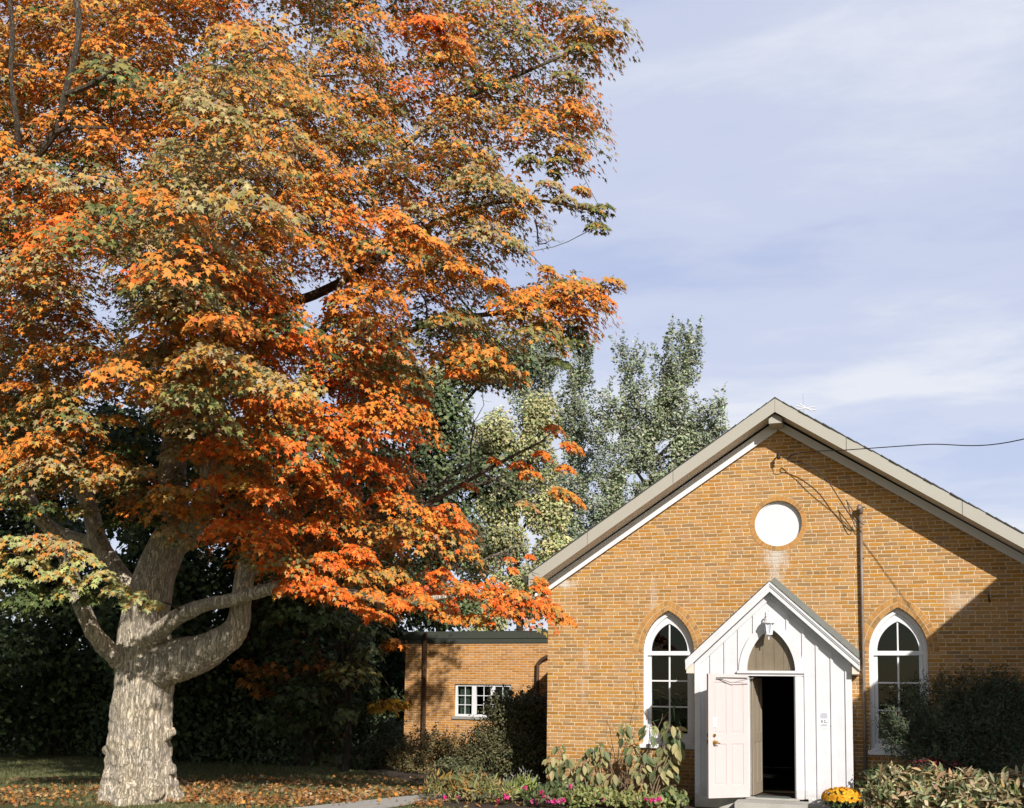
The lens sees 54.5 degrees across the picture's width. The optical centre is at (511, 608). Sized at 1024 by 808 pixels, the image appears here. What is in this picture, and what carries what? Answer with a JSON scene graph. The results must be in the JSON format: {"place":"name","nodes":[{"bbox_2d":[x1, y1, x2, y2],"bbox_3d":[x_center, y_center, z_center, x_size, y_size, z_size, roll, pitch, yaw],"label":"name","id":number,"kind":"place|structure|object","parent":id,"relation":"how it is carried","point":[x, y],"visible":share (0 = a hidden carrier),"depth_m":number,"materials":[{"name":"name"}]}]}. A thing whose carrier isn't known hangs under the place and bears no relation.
{"place":"outdoors","nodes":[
{"label":"outdoors","id":0,"kind":"place"},
{"bbox_2d":[0,726,712,807],"bbox_3d":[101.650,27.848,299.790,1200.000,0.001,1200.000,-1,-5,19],"label":"ground","id":1,"kind":"structure","parent":0,"point":[11,757],"depth_m":20.91,"materials":[{"name":"green plant"}]},
{"bbox_2d":[0,465,64,737],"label":"woodland tree","id":2,"kind":"object","parent":1,"relation":"on","point":[13,632],"visible":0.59,"depth_m":24.01,"materials":[{"name":"green plant"}]},
{"bbox_2d":[0,374,113,755],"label":"woodland tree","id":3,"kind":"object","parent":1,"relation":"on","point":[64,625],"visible":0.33,"depth_m":26.00,"materials":[{"name":"green plant"}]},
{"bbox_2d":[60,383,232,756],"bbox_3d":[-8.924,-0.719,24.288,3.922,9.177,5.084,5,-7,-44],"label":"woodland tree","id":4,"kind":"object","parent":1,"relation":"on","point":[191,571],"visible":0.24,"depth_m":23.38,"materials":[{"name":"green plant"}]},
{"bbox_2d":[191,409,325,759],"bbox_3d":[-7.176,-0.741,26.098,5.608,9.557,3.938,-1,-5,19],"label":"woodland tree","id":5,"kind":"object","parent":1,"relation":"on","point":[223,613],"visible":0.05,"depth_m":25.38,"materials":[{"name":"green plant"}]},
{"bbox_2d":[0,772,547,807],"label":"fallen leaves","id":6,"kind":"object","parent":1,"relation":"on","point":[240,797],"visible":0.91,"depth_m":17.17,"materials":[{"name":"orange plant"}]},
{"bbox_2d":[1,536,547,766],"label":"wood","id":7,"kind":"object","parent":1,"relation":"on","point":[220,732],"visible":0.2,"depth_m":24.51,"materials":[{"name":"green plant"}]},
{"bbox_2d":[241,461,371,766],"bbox_3d":[-5.050,0.130,24.063,3.333,7.538,4.394,3,-5,-23],"label":"woodland tree","id":8,"kind":"object","parent":1,"relation":"on","point":[259,637],"visible":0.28,"depth_m":23.27,"materials":[{"name":"green plant"}]},
{"bbox_2d":[230,601,413,771],"bbox_3d":[-4.263,1.766,22.060,4.204,3.953,2.254,1,-5,-4],"label":"young maple","id":9,"kind":"object","parent":1,"relation":"on","point":[347,710],"visible":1,"depth_m":22.06,"materials":[{"name":"green plant"}]},
{"bbox_2d":[0,0,644,805],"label":"maple tree","id":10,"kind":"object","parent":1,"relation":"on","point":[196,388],"visible":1,"depth_m":14.35,"materials":[{"name":"orange plant"}]},
{"bbox_2d":[328,535,387,752],"bbox_3d":[-5.160,0.467,29.050,3.071,7.801,3.911,2,-5,-18],"label":"woodland tree","id":11,"kind":"object","parent":1,"relation":"on","point":[365,694],"visible":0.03,"depth_m":29.01,"materials":[{"name":"green plant"}]},
{"bbox_2d":[355,563,423,746],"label":"woodland tree","id":12,"kind":"object","parent":1,"relation":"on","point":[392,670],"visible":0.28,"depth_m":31.87,"materials":[{"name":"green plant"}]},
{"bbox_2d":[316,329,541,630],"bbox_3d":[-2.580,-1.946,28.912,6.823,12.526,2.621,1,-5,-1],"label":"green tree","id":13,"kind":"object","parent":1,"relation":"on","point":[435,460],"visible":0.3,"depth_m":28.61,"materials":[{"name":"green plant"}]},
{"bbox_2d":[403,630,547,762],"bbox_3d":[1.046,2.658,28.932,6.043,3.621,7.200,-1,-5,19],"label":"brick annex","id":14,"kind":"object","parent":1,"relation":"on","point":[449,675],"visible":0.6,"depth_m":26.18,"materials":[{"name":"brown brick"}]},
{"bbox_2d":[455,684,510,716],"bbox_3d":[-0.741,2.397,25.993,1.564,0.840,0.080,-1,-5,19],"label":"window","id":15,"kind":"structure","parent":14,"relation":"in","point":[474,695],"depth_m":26.05,"materials":[{"name":"white paint"}]},
{"bbox_2d":[420,364,573,630],"bbox_3d":[-0.505,-1.740,32.983,5.538,12.830,2.267,1,-5,-1],"label":"yellowing tree","id":16,"kind":"object","parent":1,"relation":"on","point":[501,438],"visible":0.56,"depth_m":32.67,"materials":[{"name":"green plant"}]},
{"bbox_2d":[453,680,546,780],"bbox_3d":[-0.025,2.587,21.297,2.369,2.174,1.824,-2,-6,34],"label":"dense shrub","id":17,"kind":"object","parent":1,"relation":"on","point":[498,751],"visible":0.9,"depth_m":21.08,"materials":[{"name":"green plant"}]},
{"bbox_2d":[507,316,606,550],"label":"poplar tree","id":18,"kind":"object","parent":1,"relation":"on","point":[575,406],"visible":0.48,"depth_m":41.77,"materials":[{"name":"green plant"}]},
{"bbox_2d":[567,315,730,541],"bbox_3d":[5.326,-3.316,39.956,6.779,17.271,3.014,1,-5,0],"label":"poplar tree","id":19,"kind":"object","parent":1,"relation":"on","point":[680,446],"visible":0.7,"depth_m":39.77,"materials":[{"name":"green plant"}]},
{"bbox_2d":[652,679,687,772],"bbox_3d":[2.898,2.284,17.994,1.018,2.088,1.106,2,-5,-18],"label":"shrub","id":20,"kind":"object","parent":1,"relation":"on","point":[676,714],"visible":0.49,"depth_m":18.12,"materials":[{"name":"green plant"}]},
{"bbox_2d":[684,577,860,807],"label":"entrance porch","id":21,"kind":"object","parent":1,"relation":"on","point":[813,653],"visible":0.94,"depth_m":16.10,"materials":[{"name":"white paint"}]},
{"bbox_2d":[707,674,751,797],"bbox_3d":[3.514,2.048,16.062,0.786,1.985,0.245,2,-5,-14],"label":"door","id":22,"kind":"structure","parent":21,"relation":"in","point":[727,694],"depth_m":16.07,"materials":[{"name":"pink paint"}]},
{"bbox_2d":[750,677,762,795],"bbox_3d":[4.110,2.123,16.690,0.044,1.930,0.740,-2,-5,26],"label":"inner door","id":23,"kind":"structure","parent":21,"relation":"in","point":[756,719],"depth_m":16.59,"materials":[{"name":"beige paint"}]},
{"bbox_2d":[762,612,774,639],"bbox_3d":[4.196,0.243,16.181,0.210,0.520,0.276,-4,-6,43],"label":"porch lantern","id":24,"kind":"object","parent":21,"relation":"attached to","point":[768,623],"visible":1,"depth_m":16.11,"materials":[{"name":"white paint"}]},
{"bbox_2d":[756,795,790,798],"bbox_3d":[4.253,3.055,16.154,0.540,0.014,0.270,-1,-5,19],"label":"door mat","id":25,"kind":"object","parent":21,"relation":"in","point":[769,796],"depth_m":16.12,"materials":[{"name":"grey rubber"}]},
{"bbox_2d":[819,712,830,727],"bbox_3d":[5.015,1.773,15.907,0.204,0.255,0.012,-1,-5,19],"label":"paper notice","id":26,"kind":"object","parent":21,"relation":"attached to","point":[824,719],"visible":1,"depth_m":15.91,"materials":[{"name":"white paper"}]},
{"bbox_2d":[523,397,1023,807],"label":"brick church","id":27,"kind":"structure","parent":1,"relation":"on","point":[656,584],"depth_m":17.52,"materials":[{"name":"brown brick"}]},
{"bbox_2d":[644,611,693,742],"bbox_3d":[2.845,1.218,17.937,0.922,2.351,0.120,-1,-5,19],"label":"window","id":28,"kind":"structure","parent":27,"relation":"in","point":[669,618],"depth_m":17.95,"materials":[{"name":"white paint"}]},
{"bbox_2d":[796,394,815,412],"bbox_3d":[6.872,-3.998,23.202,0.456,2.094,0.028,-1,-5,19],"label":"roof antenna","id":29,"kind":"object","parent":27,"relation":"on","point":[803,407],"visible":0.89,"depth_m":23.27,"materials":[{"name":"metal"}]},
{"bbox_2d":[856,504,867,801],"bbox_3d":[5.902,0.716,16.667,0.164,4.999,0.177,-1,-5,19],"label":"conduit pipe","id":30,"kind":"object","parent":27,"relation":"attached to","point":[859,509],"visible":0.95,"depth_m":16.71,"materials":[{"name":"metal"}]},
{"bbox_2d":[869,608,928,748],"bbox_3d":[6.492,1.161,16.690,0.922,2.351,0.120,-1,-5,19],"label":"window","id":31,"kind":"structure","parent":27,"relation":"in","point":[897,615],"depth_m":16.72,"materials":[{"name":"white paint"}]},
{"bbox_2d":[779,439,1023,527],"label":"service cable","id":32,"kind":"object","parent":27,"relation":"attached to","point":[852,518],"visible":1,"depth_m":16.65,"materials":[{"name":"black rubber"}]},
{"bbox_2d":[821,787,861,807],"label":"chrysanthemum pot","id":33,"kind":"object","parent":1,"relation":"on","point":[843,797],"visible":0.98,"depth_m":15.15,"materials":[{"name":"yellow plant"}]},
{"bbox_2d":[295,792,496,807],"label":"path","id":34,"kind":"structure","parent":0,"point":[386,802],"depth_m":16.28,"materials":[{"name":"concrete"}]},
{"bbox_2d":[0,0,1023,686],"label":"sky","id":35,"kind":"structure","parent":0,"point":[835,188],"materials":[{"name":"blue"}]},
{"bbox_2d":[361,765,694,807],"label":"flower bed soil","id":36,"kind":"structure","parent":0,"point":[390,770],"depth_m":16.60,"materials":[{"name":"brown soil"}]},
{"bbox_2d":[350,710,418,767],"bbox_3d":[-3.064,3.057,23.688,1.817,1.553,1.007,-1,-5,19],"label":"dense shrub","id":37,"kind":"object","parent":36,"relation":"on","point":[388,737],"visible":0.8,"depth_m":23.50,"materials":[{"name":"green plant"}]},
{"bbox_2d":[382,722,473,773],"bbox_3d":[-1.767,3.170,22.641,2.605,1.189,1.587,-1,-5,19],"label":"dense shrub","id":38,"kind":"object","parent":36,"relation":"on","point":[414,756],"visible":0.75,"depth_m":22.60,"materials":[{"name":"green plant"}]},
{"bbox_2d":[422,769,461,802],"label":"border plant","id":39,"kind":"object","parent":36,"relation":"on","point":[431,785],"visible":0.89,"depth_m":16.75,"materials":[{"name":"green plant"}]},
{"bbox_2d":[434,755,481,779],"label":"dense shrub","id":40,"kind":"object","parent":36,"relation":"on","point":[454,765],"visible":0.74,"depth_m":20.57,"materials":[{"name":"green plant"}]},
{"bbox_2d":[442,769,489,802],"bbox_3d":[-0.821,2.998,16.743,0.872,0.649,0.850,-1,-5,19],"label":"border plant","id":41,"kind":"object","parent":36,"relation":"on","point":[459,778],"visible":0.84,"depth_m":16.57,"materials":[{"name":"green plant"}]},
{"bbox_2d":[458,771,496,791],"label":"sedum plant","id":42,"kind":"object","parent":36,"relation":"on","point":[491,773],"visible":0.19,"depth_m":18.10,"materials":[{"name":"green plant"}]},
{"bbox_2d":[459,768,501,802],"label":"border plant","id":43,"kind":"object","parent":36,"relation":"on","point":[492,781],"visible":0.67,"depth_m":16.61,"materials":[{"name":"green plant"}]},
{"bbox_2d":[478,780,520,804],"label":"border plant","id":44,"kind":"object","parent":36,"relation":"on","point":[505,795],"visible":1,"depth_m":16.31,"materials":[{"name":"green plant"}]},
{"bbox_2d":[503,766,539,793],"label":"border plant","id":45,"kind":"object","parent":36,"relation":"on","point":[522,772],"visible":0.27,"depth_m":17.78,"materials":[{"name":"green plant"}]},
{"bbox_2d":[506,772,538,800],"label":"border plant","id":46,"kind":"object","parent":36,"relation":"on","point":[520,783],"visible":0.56,"depth_m":16.87,"materials":[{"name":"green plant"}]},
{"bbox_2d":[520,783,565,807],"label":"border plant","id":47,"kind":"object","parent":36,"relation":"on","point":[543,793],"visible":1,"depth_m":16.00,"materials":[{"name":"green plant"}]},
{"bbox_2d":[529,781,557,796],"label":"border plant","id":48,"kind":"object","parent":36,"relation":"on","point":[551,784],"visible":0.16,"depth_m":17.03,"materials":[{"name":"green plant"}]},
{"bbox_2d":[542,745,575,783],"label":"broadleaf plant","id":49,"kind":"object","parent":36,"relation":"on","point":[554,775],"visible":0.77,"depth_m":17.66,"materials":[{"name":"green plant"}]},
{"bbox_2d":[552,778,580,798],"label":"border plant","id":50,"kind":"object","parent":36,"relation":"on","point":[563,786],"visible":0.4,"depth_m":16.76,"materials":[{"name":"green plant"}]},
{"bbox_2d":[557,782,605,807],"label":"border plant","id":51,"kind":"object","parent":36,"relation":"on","point":[577,793],"visible":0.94,"depth_m":16.01,"materials":[{"name":"green plant"}]},
{"bbox_2d":[574,742,620,790],"bbox_3d":[1.484,2.841,17.388,0.866,1.027,0.410,-1,-5,19],"label":"broadleaf plant","id":52,"kind":"object","parent":36,"relation":"on","point":[596,752],"visible":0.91,"depth_m":17.32,"materials":[{"name":"green plant"}]},
{"bbox_2d":[581,785,626,807],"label":"border plant","id":53,"kind":"object","parent":36,"relation":"on","point":[608,794],"visible":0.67,"depth_m":16.03,"materials":[{"name":"green plant"}]},
{"bbox_2d":[610,788,649,807],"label":"border plant","id":54,"kind":"object","parent":36,"relation":"on","point":[625,800],"visible":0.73,"depth_m":15.97,"materials":[{"name":"green plant"}]},
{"bbox_2d":[591,683,671,791],"bbox_3d":[1.995,2.248,17.673,1.507,2.250,1.217,-3,-6,42],"label":"bare shrub","id":55,"kind":"object","parent":36,"relation":"on","point":[620,778],"visible":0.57,"depth_m":17.45,"materials":[{"name":"green plant"}]},
{"bbox_2d":[629,790,671,807],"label":"border plant","id":56,"kind":"object","parent":36,"relation":"on","point":[652,799],"visible":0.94,"depth_m":15.83,"materials":[{"name":"green plant"}]},
{"bbox_2d":[616,721,687,802],"bbox_3d":[2.351,2.639,16.906,1.245,1.470,0.455,-1,-5,19],"label":"broadleaf plant","id":57,"kind":"object","parent":36,"relation":"on","point":[665,772],"visible":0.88,"depth_m":16.90,"materials":[{"name":"green plant"}]},
{"bbox_2d":[657,786,688,807],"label":"border plant","id":58,"kind":"object","parent":36,"relation":"on","point":[677,798],"visible":0.86,"depth_m":15.94,"materials":[{"name":"green plant"}]},
{"bbox_2d":[854,765,883,807],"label":"laurel shrub","id":59,"kind":"object","parent":36,"relation":"on","point":[863,782],"visible":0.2,"depth_m":15.42,"materials":[{"name":"green plant"}]},
{"bbox_2d":[859,760,917,807],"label":"leafy plant","id":60,"kind":"object","parent":36,"relation":"on","point":[882,788],"visible":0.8,"depth_m":13.56,"materials":[{"name":"green plant"}]},
{"bbox_2d":[896,760,952,807],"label":"leafy plant","id":61,"kind":"object","parent":36,"relation":"on","point":[924,790],"visible":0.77,"depth_m":13.41,"materials":[{"name":"green plant"}]},
{"bbox_2d":[907,757,969,772],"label":"red flowering shrub","id":62,"kind":"object","parent":36,"relation":"on","point":[946,766],"visible":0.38,"depth_m":14.62,"materials":[{"name":"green plant"}]},
{"bbox_2d":[865,658,1023,777],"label":"yew bush","id":63,"kind":"object","parent":36,"relation":"on","point":[980,713],"visible":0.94,"depth_m":15.22,"materials":[{"name":"green plant"}]},
{"bbox_2d":[934,766,1005,807],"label":"leafy plant","id":64,"kind":"object","parent":36,"relation":"on","point":[965,788],"visible":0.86,"depth_m":13.22,"materials":[{"name":"green plant"}]},
{"bbox_2d":[981,764,1023,807],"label":"leafy plant","id":65,"kind":"object","parent":36,"relation":"on","point":[1009,783],"visible":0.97,"depth_m":13.08,"materials":[{"name":"green plant"}]}
]}

